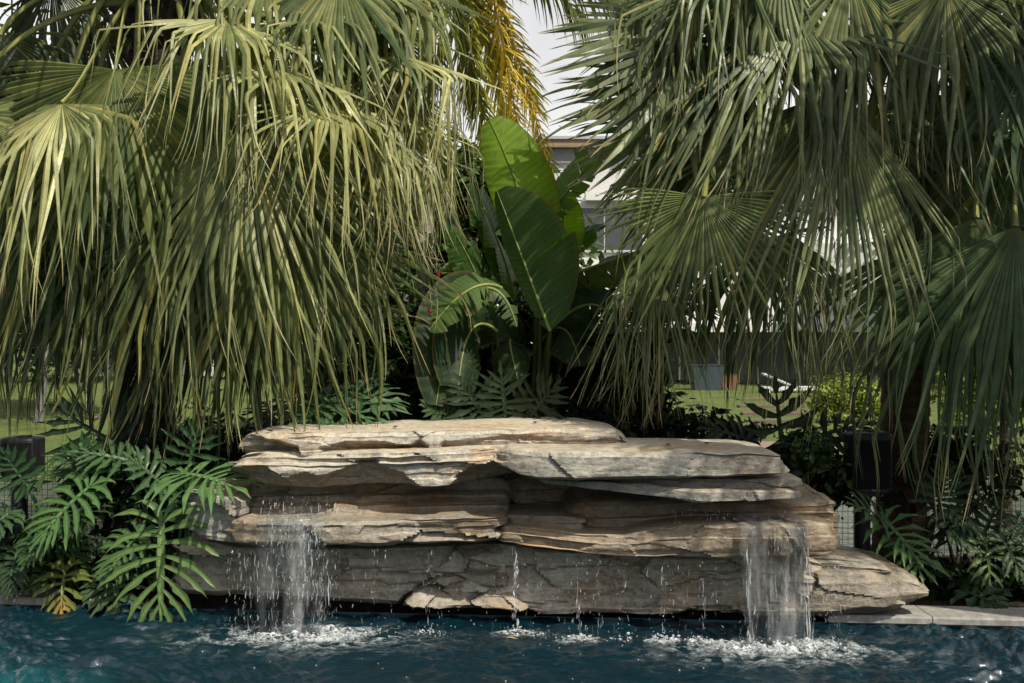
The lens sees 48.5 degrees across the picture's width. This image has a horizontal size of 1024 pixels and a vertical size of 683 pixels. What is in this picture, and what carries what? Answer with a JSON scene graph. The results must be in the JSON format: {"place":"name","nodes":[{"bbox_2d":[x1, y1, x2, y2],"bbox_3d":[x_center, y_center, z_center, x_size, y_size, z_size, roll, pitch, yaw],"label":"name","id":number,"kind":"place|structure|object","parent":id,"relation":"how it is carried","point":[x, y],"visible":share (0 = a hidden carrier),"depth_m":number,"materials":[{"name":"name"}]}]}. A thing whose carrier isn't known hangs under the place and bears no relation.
{"place":"outdoors","nodes":[
{"label":"outdoors","id":0,"kind":"place"},
{"bbox_2d":[84,413,100,427],"bbox_3d":[-7.885,1.486,21.500,0.394,0.279,0.100,0,0,0],"label":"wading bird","id":1,"kind":"object","parent":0,"point":[96,417],"visible":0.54,"depth_m":21.48},
{"bbox_2d":[65,349,213,375],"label":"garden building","id":2,"kind":"structure","parent":0,"point":[68,371],"depth_m":52.00,"materials":[{"name":"white glass"}]},
{"bbox_2d":[0,0,1013,343],"label":"sky","id":3,"kind":"structure","parent":0,"point":[540,43],"materials":[{"name":"white"}]},
{"bbox_2d":[0,605,1023,682],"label":"pool water","id":4,"kind":"structure","parent":0,"point":[37,645],"depth_m":6.38,"materials":[{"name":"blue liquid"}]},
{"bbox_2d":[115,602,135,612],"bbox_3d":[-2.477,1.709,7.229,0.187,0.105,0.080,0,0,28],"label":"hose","id":5,"kind":"object","parent":4,"relation":"on","point":[125,604],"visible":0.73,"depth_m":7.22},
{"bbox_2d":[231,550,796,635],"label":"water drops","id":6,"kind":"object","parent":4,"relation":"on","point":[571,584],"visible":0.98,"depth_m":6.68,"materials":[{"name":"liquid"}]},
{"bbox_2d":[243,623,865,654],"bbox_3d":[0.135,1.716,6.495,5.026,0.071,1.150,0,0,0],"label":"foam","id":7,"kind":"object","parent":4,"relation":"on","point":[775,638],"visible":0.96,"depth_m":6.54,"materials":[{"name":"white"}]},
{"bbox_2d":[163,618,870,681],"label":"foam bubbles","id":8,"kind":"object","parent":7,"relation":"on","point":[797,644],"visible":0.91,"depth_m":6.60},
{"bbox_2d":[0,352,1023,621],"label":"ground","id":9,"kind":"structure","parent":0,"point":[206,600],"depth_m":19.06,"materials":[{"name":"green plant"}]},
{"bbox_2d":[0,435,44,589],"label":"garden speaker","id":10,"kind":"object","parent":9,"relation":"on","point":[36,444],"visible":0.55,"depth_m":7.63},
{"bbox_2d":[2,338,59,378],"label":"garden shrub","id":11,"kind":"object","parent":9,"relation":"on","point":[34,362],"depth_m":34.17,"materials":[{"name":"green plant"}]},
{"bbox_2d":[0,1,62,178],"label":"background tree","id":12,"kind":"object","parent":9,"relation":"on","point":[2,4],"visible":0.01,"depth_m":42.33,"materials":[{"name":"green plant"}]},
{"bbox_2d":[0,507,87,586],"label":"shrub","id":13,"kind":"object","parent":9,"relation":"on","point":[12,536],"visible":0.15,"depth_m":7.66,"materials":[{"name":"green plant"}]},
{"bbox_2d":[1,199,89,422],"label":"lawn tree","id":14,"kind":"object","parent":9,"relation":"on","point":[45,382],"visible":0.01,"depth_m":21.94,"materials":[{"name":"brown plant"}]},
{"bbox_2d":[0,456,101,542],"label":"wire fence","id":15,"kind":"object","parent":9,"relation":"on","point":[31,500],"visible":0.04,"depth_m":8.50,"materials":[{"name":"grey metal"}]},
{"bbox_2d":[23,535,95,613],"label":"philodendron","id":16,"kind":"object","parent":9,"relation":"on","point":[58,566],"visible":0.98,"depth_m":7.40,"materials":[{"name":"green plant"}]},
{"bbox_2d":[8,36,118,375],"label":"background tree","id":17,"kind":"object","parent":9,"relation":"on","point":[74,351],"depth_m":45.75,"materials":[{"name":"green plant"}]},
{"bbox_2d":[13,289,115,381],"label":"garden shrub","id":18,"kind":"object","parent":9,"relation":"on","point":[32,370],"visible":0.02,"depth_m":30.01,"materials":[{"name":"green plant"}]},
{"bbox_2d":[0,431,142,602],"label":"philodendron","id":19,"kind":"object","parent":9,"relation":"on","point":[84,511],"visible":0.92,"depth_m":7.39,"materials":[{"name":"green plant"}]},
{"bbox_2d":[0,530,175,606],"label":"shrub","id":20,"kind":"object","parent":9,"relation":"on","point":[94,552],"visible":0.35,"depth_m":7.51,"materials":[{"name":"green plant"}]},
{"bbox_2d":[34,381,166,486],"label":"philodendron","id":21,"kind":"object","parent":9,"relation":"on","point":[120,416],"visible":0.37,"depth_m":7.71,"materials":[{"name":"green plant"}]},
{"bbox_2d":[79,564,146,617],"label":"philodendron","id":22,"kind":"object","parent":9,"relation":"on","point":[110,592],"visible":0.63,"depth_m":7.30,"materials":[{"name":"green plant"}]},
{"bbox_2d":[44,419,189,539],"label":"shrub","id":23,"kind":"object","parent":9,"relation":"on","point":[117,489],"visible":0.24,"depth_m":7.78,"materials":[{"name":"green plant"}]},
{"bbox_2d":[50,417,262,588],"bbox_3d":[-2.213,1.069,7.312,1.469,1.172,0.768,0,0,34],"label":"philodendron","id":24,"kind":"object","parent":9,"relation":"on","point":[165,489],"visible":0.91,"depth_m":7.34,"materials":[{"name":"green plant"}]},
{"bbox_2d":[92,490,224,622],"bbox_3d":[-2.284,1.400,7.136,0.874,0.944,0.563,0,0,39],"label":"philodendron","id":25,"kind":"object","parent":9,"relation":"on","point":[160,565],"visible":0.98,"depth_m":7.07,"materials":[{"name":"green plant"}]},
{"bbox_2d":[169,389,255,539],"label":"shrub","id":26,"kind":"object","parent":9,"relation":"on","point":[213,451],"visible":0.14,"depth_m":8.23,"materials":[{"name":"green plant"}]},
{"bbox_2d":[180,424,251,478],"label":"shrub","id":27,"kind":"object","parent":9,"relation":"on","point":[234,453],"visible":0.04,"depth_m":8.22,"materials":[{"name":"green plant"}]},
{"bbox_2d":[0,0,505,583],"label":"fan palm","id":28,"kind":"object","parent":9,"relation":"on","point":[220,232],"visible":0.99,"depth_m":7.27,"materials":[{"name":"green plant"}]},
{"bbox_2d":[223,412,285,475],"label":"shrub","id":29,"kind":"object","parent":9,"relation":"on","point":[251,427],"depth_m":8.52,"materials":[{"name":"green plant"}]},
{"bbox_2d":[191,15,329,380],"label":"background tree","id":30,"kind":"object","parent":9,"relation":"on","point":[271,121],"depth_m":43.31,"materials":[{"name":"green plant"}]},
{"bbox_2d":[242,353,411,431],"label":"philodendron","id":31,"kind":"object","parent":9,"relation":"on","point":[327,403],"visible":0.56,"depth_m":7.86,"materials":[{"name":"green plant"}]},
{"bbox_2d":[275,158,434,370],"bbox_3d":[-2.823,-1.019,20.113,3.810,5.548,2.840,0,0,0],"label":"garden tree","id":32,"kind":"object","parent":9,"relation":"on","point":[397,244],"visible":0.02,"depth_m":19.52,"materials":[{"name":"green plant"}]},
{"bbox_2d":[290,322,421,423],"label":"shrub","id":33,"kind":"object","parent":9,"relation":"on","point":[339,372],"visible":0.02,"depth_m":8.48,"materials":[{"name":"green plant"}]},
{"bbox_2d":[322,232,434,421],"bbox_3d":[-0.947,0.412,8.686,1.012,2.473,0.932,0,0,-32],"label":"shrub","id":34,"kind":"object","parent":9,"relation":"on","point":[400,328],"visible":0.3,"depth_m":8.54,"materials":[{"name":"green plant"}]},
{"bbox_2d":[336,101,477,260],"bbox_3d":[-4.266,-3.637,40.074,9.325,10.511,7.582,0,0,0],"label":"background tree","id":35,"kind":"object","parent":9,"relation":"on","point":[444,152],"visible":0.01,"depth_m":38.76,"materials":[{"name":"green plant"}]},
{"bbox_2d":[352,270,517,416],"bbox_3d":[-0.556,0.584,7.856,1.185,2.153,0.330,0,0,11],"label":"heliconia","id":36,"kind":"object","parent":9,"relation":"on","point":[464,285],"visible":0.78,"depth_m":7.79,"materials":[{"name":"green plant"}]},
{"bbox_2d":[388,248,509,419],"bbox_3d":[-0.517,0.425,8.786,1.324,2.508,0.884,0,0,0],"label":"shrub","id":37,"kind":"object","parent":9,"relation":"on","point":[482,358],"visible":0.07,"depth_m":8.61,"materials":[{"name":"green plant"}]},
{"bbox_2d":[419,360,569,472],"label":"philodendron","id":38,"kind":"object","parent":9,"relation":"on","point":[518,406],"visible":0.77,"depth_m":7.87,"materials":[{"name":"green plant"}]},
{"bbox_2d":[376,115,613,335],"bbox_3d":[-0.386,-0.925,17.372,3.424,5.338,2.705,0,0,-24],"label":"garden tree","id":39,"kind":"object","parent":9,"relation":"on","point":[470,232],"visible":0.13,"depth_m":17.05,"materials":[{"name":"green plant"}]},
{"bbox_2d":[169,532,821,615],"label":"sandstone slab","id":40,"kind":"structure","parent":9,"relation":"on","point":[450,575],"depth_m":7.09,"materials":[{"name":"grey stone"}]},
{"bbox_2d":[185,477,255,542],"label":"sandstone slab","id":41,"kind":"structure","parent":40,"relation":"on","point":[223,517],"depth_m":7.10,"materials":[{"name":"beige stone"}]},
{"bbox_2d":[228,473,510,545],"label":"sandstone slab","id":42,"kind":"structure","parent":40,"relation":"on","point":[388,514],"depth_m":6.97,"materials":[{"name":"beige stone"}]},
{"bbox_2d":[226,501,337,638],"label":"waterfall","id":43,"kind":"structure","parent":42,"relation":"attached to","point":[300,512],"depth_m":6.73,"materials":[{"name":"white"}]},
{"bbox_2d":[230,445,511,486],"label":"sandstone slab","id":44,"kind":"structure","parent":42,"relation":"on","point":[424,466],"depth_m":6.94,"materials":[{"name":"beige stone"}]},
{"bbox_2d":[239,417,627,456],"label":"sandstone slab","id":45,"kind":"structure","parent":44,"relation":"on","point":[311,440],"depth_m":7.08,"materials":[{"name":"beige stone"}]},
{"bbox_2d":[507,473,573,504],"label":"sandstone slab","id":46,"kind":"structure","parent":40,"relation":"on","point":[527,490],"depth_m":7.63,"materials":[{"name":"stone"}]},
{"bbox_2d":[497,515,839,558],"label":"sandstone slab","id":47,"kind":"structure","parent":40,"relation":"on","point":[697,536],"depth_m":6.66,"materials":[{"name":"beige stone"}]},
{"bbox_2d":[507,504,585,528],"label":"sandstone slab","id":48,"kind":"structure","parent":47,"relation":"on","point":[557,516],"depth_m":6.96,"materials":[{"name":"stone"}]},
{"bbox_2d":[561,482,839,526],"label":"sandstone slab","id":49,"kind":"structure","parent":47,"relation":"on","point":[599,508],"depth_m":7.05,"materials":[{"name":"brown stone"}]},
{"bbox_2d":[539,479,801,502],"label":"sandstone slab","id":50,"kind":"structure","parent":49,"relation":"on","point":[699,495],"depth_m":6.58,"materials":[{"name":"beige stone"}]},
{"bbox_2d":[493,438,788,479],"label":"sandstone slab","id":51,"kind":"structure","parent":50,"relation":"on","point":[642,458],"depth_m":6.56,"materials":[{"name":"beige stone"}]},
{"bbox_2d":[611,472,802,487],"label":"sandstone slab","id":52,"kind":"structure","parent":50,"relation":"on","point":[787,479],"depth_m":6.66,"materials":[{"name":"beige stone"}]},
{"bbox_2d":[703,511,809,641],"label":"waterfall","id":53,"kind":"structure","parent":47,"relation":"attached to","point":[777,551],"depth_m":6.51,"materials":[{"name":"white"}]},
{"bbox_2d":[0,587,1023,626],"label":"pool coping","id":54,"kind":"object","parent":9,"relation":"on","point":[950,615],"visible":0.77,"depth_m":6.97,"materials":[{"name":"stone"}]},
{"bbox_2d":[13,605,1012,669],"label":"pool wall","id":55,"kind":"structure","parent":9,"relation":"on","point":[691,621],"depth_m":7.16,"materials":[{"name":"tile"}]},
{"bbox_2d":[467,259,574,416],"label":"shrub","id":56,"kind":"object","parent":9,"relation":"on","point":[522,315],"visible":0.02,"depth_m":8.74,"materials":[{"name":"green plant"}]},
{"bbox_2d":[414,0,634,406],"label":"feather palm","id":57,"kind":"object","parent":9,"relation":"on","point":[496,59],"visible":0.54,"depth_m":8.73,"materials":[{"name":"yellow plant"}]},
{"bbox_2d":[412,116,655,472],"bbox_3d":[0.230,0.020,8.456,1.852,3.286,1.270,0,0,0],"label":"banana plant","id":58,"kind":"object","parent":9,"relation":"on","point":[546,234],"visible":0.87,"depth_m":8.22,"materials":[{"name":"green plant"}]},
{"bbox_2d":[517,252,643,424],"bbox_3d":[0.456,0.492,8.872,1.337,2.655,0.869,0,0,0],"label":"shrub","id":59,"kind":"object","parent":9,"relation":"on","point":[567,377],"visible":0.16,"depth_m":8.65,"materials":[{"name":"green plant"}]},
{"bbox_2d":[557,287,696,438],"bbox_3d":[0.800,0.567,8.742,1.087,2.180,0.925,0,0,-42],"label":"shrub","id":60,"kind":"object","parent":9,"relation":"on","point":[611,419],"visible":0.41,"depth_m":8.57,"materials":[{"name":"green plant"}]},
{"bbox_2d":[624,401,688,438],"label":"shrub","id":61,"kind":"object","parent":9,"relation":"on","point":[651,433],"visible":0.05,"depth_m":8.45,"materials":[{"name":"green plant"}]},
{"bbox_2d":[598,239,728,413],"bbox_3d":[1.137,0.386,8.559,0.989,2.588,0.677,0,0,-16],"label":"feather palm","id":62,"kind":"object","parent":9,"relation":"on","point":[652,353],"visible":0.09,"depth_m":8.56,"materials":[{"name":"green plant"}]},
{"bbox_2d":[654,404,731,438],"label":"shrub","id":63,"kind":"object","parent":9,"relation":"on","point":[691,420],"visible":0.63,"depth_m":8.26,"materials":[{"name":"green plant"}]},
{"bbox_2d":[688,364,723,389],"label":"planter","id":64,"kind":"object","parent":9,"relation":"on","point":[714,373],"visible":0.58,"depth_m":40.49,"materials":[{"name":"ceramic"}]},
{"bbox_2d":[722,374,737,389],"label":"planter","id":65,"kind":"object","parent":9,"relation":"on","point":[734,382],"visible":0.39,"depth_m":40.72,"materials":[{"name":"wood"}]},
{"bbox_2d":[536,136,945,384],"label":"house","id":66,"kind":"structure","parent":9,"relation":"on","point":[562,150],"depth_m":45.90,"materials":[{"name":"white paint"}]},
{"bbox_2d":[580,206,605,252],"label":"window","id":67,"kind":"structure","parent":66,"relation":"in","point":[587,210],"depth_m":45.93,"materials":[{"name":"grey glass"}]},
{"bbox_2d":[604,206,641,252],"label":"window","id":68,"kind":"structure","parent":66,"relation":"in","point":[613,239],"depth_m":45.93,"materials":[{"name":"grey glass"}]},
{"bbox_2d":[650,335,677,383],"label":"window","id":69,"kind":"structure","parent":66,"relation":"in","point":[673,362],"depth_m":45.90,"materials":[{"name":"grey glass"}]},
{"bbox_2d":[678,333,717,383],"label":"window","id":70,"kind":"structure","parent":66,"relation":"in","point":[712,360],"depth_m":45.90,"materials":[{"name":"grey glass"}]},
{"bbox_2d":[718,332,756,383],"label":"window","id":71,"kind":"structure","parent":66,"relation":"in","point":[720,337],"depth_m":45.90,"materials":[{"name":"grey glass"}]},
{"bbox_2d":[757,333,795,384],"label":"window","id":72,"kind":"structure","parent":66,"relation":"in","point":[780,352],"depth_m":45.90,"materials":[{"name":"grey glass"}]},
{"bbox_2d":[796,333,835,384],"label":"window","id":73,"kind":"structure","parent":66,"relation":"in","point":[816,346],"depth_m":45.90,"materials":[{"name":"grey glass"}]},
{"bbox_2d":[836,333,874,381],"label":"window","id":74,"kind":"structure","parent":66,"relation":"in","point":[849,362],"depth_m":45.90,"materials":[{"name":"grey glass"}]},
{"bbox_2d":[875,333,882,381],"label":"window","id":75,"kind":"structure","parent":66,"relation":"in","point":[879,358],"depth_m":45.90,"materials":[{"name":"grey glass"}]},
{"bbox_2d":[935,344,945,383],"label":"window","id":76,"kind":"structure","parent":66,"relation":"in","point":[938,368],"depth_m":45.90,"materials":[{"name":"grey glass"}]},
{"bbox_2d":[688,414,795,442],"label":"shrub","id":77,"kind":"object","parent":9,"relation":"on","point":[729,427],"visible":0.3,"depth_m":8.15,"materials":[{"name":"green plant"}]},
{"bbox_2d":[736,398,789,400],"bbox_3d":[7.503,1.712,33.158,1.857,0.095,0.380,0,0,0],"label":"step plank","id":78,"kind":"object","parent":9,"relation":"on","point":[755,399],"visible":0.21,"depth_m":33.03,"materials":[{"name":"brown wood"}]},
{"bbox_2d":[744,419,791,422],"bbox_3d":[5.622,1.712,24.282,1.265,0.095,0.380,0,0,0],"label":"step plank","id":79,"kind":"object","parent":9,"relation":"on","point":[769,420],"visible":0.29,"depth_m":24.09,"materials":[{"name":"brown wood"}]},
{"bbox_2d":[737,405,804,407],"bbox_3d":[6.777,1.712,29.817,1.691,0.095,0.380,0,0,0],"label":"step plank","id":80,"kind":"object","parent":9,"relation":"on","point":[761,406],"visible":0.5,"depth_m":29.63,"materials":[{"name":"brown wood"}]},
{"bbox_2d":[740,412,805,415],"bbox_3d":[6.150,1.712,26.765,1.497,0.095,0.380,0,0,0],"label":"step plank","id":81,"kind":"object","parent":9,"relation":"on","point":[755,414],"visible":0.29,"depth_m":26.57,"materials":[{"name":"brown wood"}]},
{"bbox_2d":[537,0,1023,563],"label":"fan palm","id":82,"kind":"object","parent":9,"relation":"on","point":[721,142],"visible":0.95,"depth_m":7.04,"materials":[{"name":"green plant"}]},
{"bbox_2d":[696,375,880,458],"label":"philodendron","id":83,"kind":"object","parent":9,"relation":"on","point":[763,433],"visible":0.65,"depth_m":7.86,"materials":[{"name":"green plant"}]},
{"bbox_2d":[761,373,823,392],"bbox_3d":[9.618,1.435,38.500,2.316,0.730,0.700,0,0,0],"label":"sun lounger","id":84,"kind":"object","parent":9,"relation":"on","point":[783,382],"visible":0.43,"depth_m":38.16,"materials":[{"name":"white"}]},
{"bbox_2d":[780,419,853,495],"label":"shrub","id":85,"kind":"object","parent":9,"relation":"on","point":[818,456],"visible":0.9,"depth_m":7.61,"materials":[{"name":"green plant"}]},
{"bbox_2d":[773,424,900,519],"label":"shrub","id":86,"kind":"object","parent":9,"relation":"on","point":[838,497],"visible":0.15,"depth_m":7.86,"materials":[{"name":"green plant"}]},
{"bbox_2d":[799,366,880,422],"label":"garden shrub","id":87,"kind":"object","parent":9,"relation":"on","point":[835,409],"visible":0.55,"depth_m":23.66,"materials":[{"name":"green plant"}]},
{"bbox_2d":[777,545,928,614],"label":"sandstone slab","id":88,"kind":"structure","parent":9,"relation":"on","point":[861,591],"depth_m":6.92,"materials":[{"name":"beige stone"}]},
{"bbox_2d":[811,547,891,573],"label":"sandstone slab","id":89,"kind":"structure","parent":88,"relation":"on","point":[843,558],"depth_m":7.05,"materials":[{"name":"beige stone"}]},
{"bbox_2d":[843,429,891,550],"bbox_3d":[2.421,1.160,7.747,0.297,1.120,0.273,0,0,0],"label":"garden speaker","id":90,"kind":"object","parent":9,"relation":"on","point":[868,486],"visible":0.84,"depth_m":7.62},
{"bbox_2d":[748,0,1023,524],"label":"fan palm","id":91,"kind":"object","parent":9,"relation":"on","point":[984,338],"visible":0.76,"depth_m":7.06,"materials":[{"name":"green plant"}]},
{"bbox_2d":[833,456,961,559],"bbox_3d":[2.850,1.280,8.523,1.040,0.920,0.052,0,0,0],"label":"wire fence","id":92,"kind":"object","parent":9,"relation":"on","point":[842,522],"visible":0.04,"depth_m":8.50,"materials":[{"name":"grey metal"}]},
{"bbox_2d":[871,447,962,539],"bbox_3d":[2.846,1.196,7.916,0.634,0.950,0.653,0,0,-35],"label":"cordyline","id":93,"kind":"object","parent":9,"relation":"on","point":[915,507],"visible":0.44,"depth_m":7.92,"materials":[{"name":"green plant"}]},
{"bbox_2d":[896,550,969,598],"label":"shrub","id":94,"kind":"object","parent":9,"relation":"on","point":[948,563],"visible":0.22,"depth_m":7.52,"materials":[{"name":"green plant"}]},
{"bbox_2d":[844,463,1021,586],"bbox_3d":[2.817,1.210,7.627,1.494,0.899,0.690,0,0,-36],"label":"philodendron","id":95,"kind":"object","parent":9,"relation":"on","point":[969,527],"visible":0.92,"depth_m":7.47,"materials":[{"name":"green plant"}]},
{"bbox_2d":[854,112,1021,313],"bbox_3d":[16.496,-3.776,40.150,8.798,11.051,8.053,0,0,0],"label":"background tree","id":96,"kind":"object","parent":9,"relation":"on","point":[1008,136],"visible":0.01,"depth_m":38.31,"materials":[{"name":"green plant"}]},
{"bbox_2d":[900,412,1023,563],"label":"shrub","id":97,"kind":"object","parent":9,"relation":"on","point":[954,458],"visible":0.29,"depth_m":8.16,"materials":[{"name":"green plant"}]},
{"bbox_2d":[901,555,1023,603],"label":"shrub","id":98,"kind":"object","parent":9,"relation":"on","point":[1012,587],"visible":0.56,"depth_m":7.40,"materials":[{"name":"green plant"}]},
{"bbox_2d":[930,368,1023,429],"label":"garden shrub","id":99,"kind":"object","parent":9,"relation":"on","point":[934,397],"visible":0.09,"depth_m":21.71,"materials":[{"name":"green plant"}]},
{"bbox_2d":[950,491,1023,608],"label":"philodendron","id":100,"kind":"object","parent":9,"relation":"on","point":[990,553],"visible":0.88,"depth_m":7.38,"materials":[{"name":"green plant"}]},
{"bbox_2d":[963,456,1023,559],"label":"wire fence","id":101,"kind":"object","parent":9,"relation":"on","point":[965,496],"visible":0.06,"depth_m":8.50,"materials":[{"name":"black metal"}]},
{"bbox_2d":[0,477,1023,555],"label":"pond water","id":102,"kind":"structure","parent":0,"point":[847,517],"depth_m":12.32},
{"bbox_2d":[758,441,840,452],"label":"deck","id":103,"kind":"structure","parent":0,"point":[764,444],"depth_m":18.74,"materials":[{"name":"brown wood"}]},
{"bbox_2d":[950,184,1022,548],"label":"feather palm","id":104,"kind":"object","parent":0,"point":[1010,506],"depth_m":8.71,"materials":[{"name":"green plant"}]}
]}

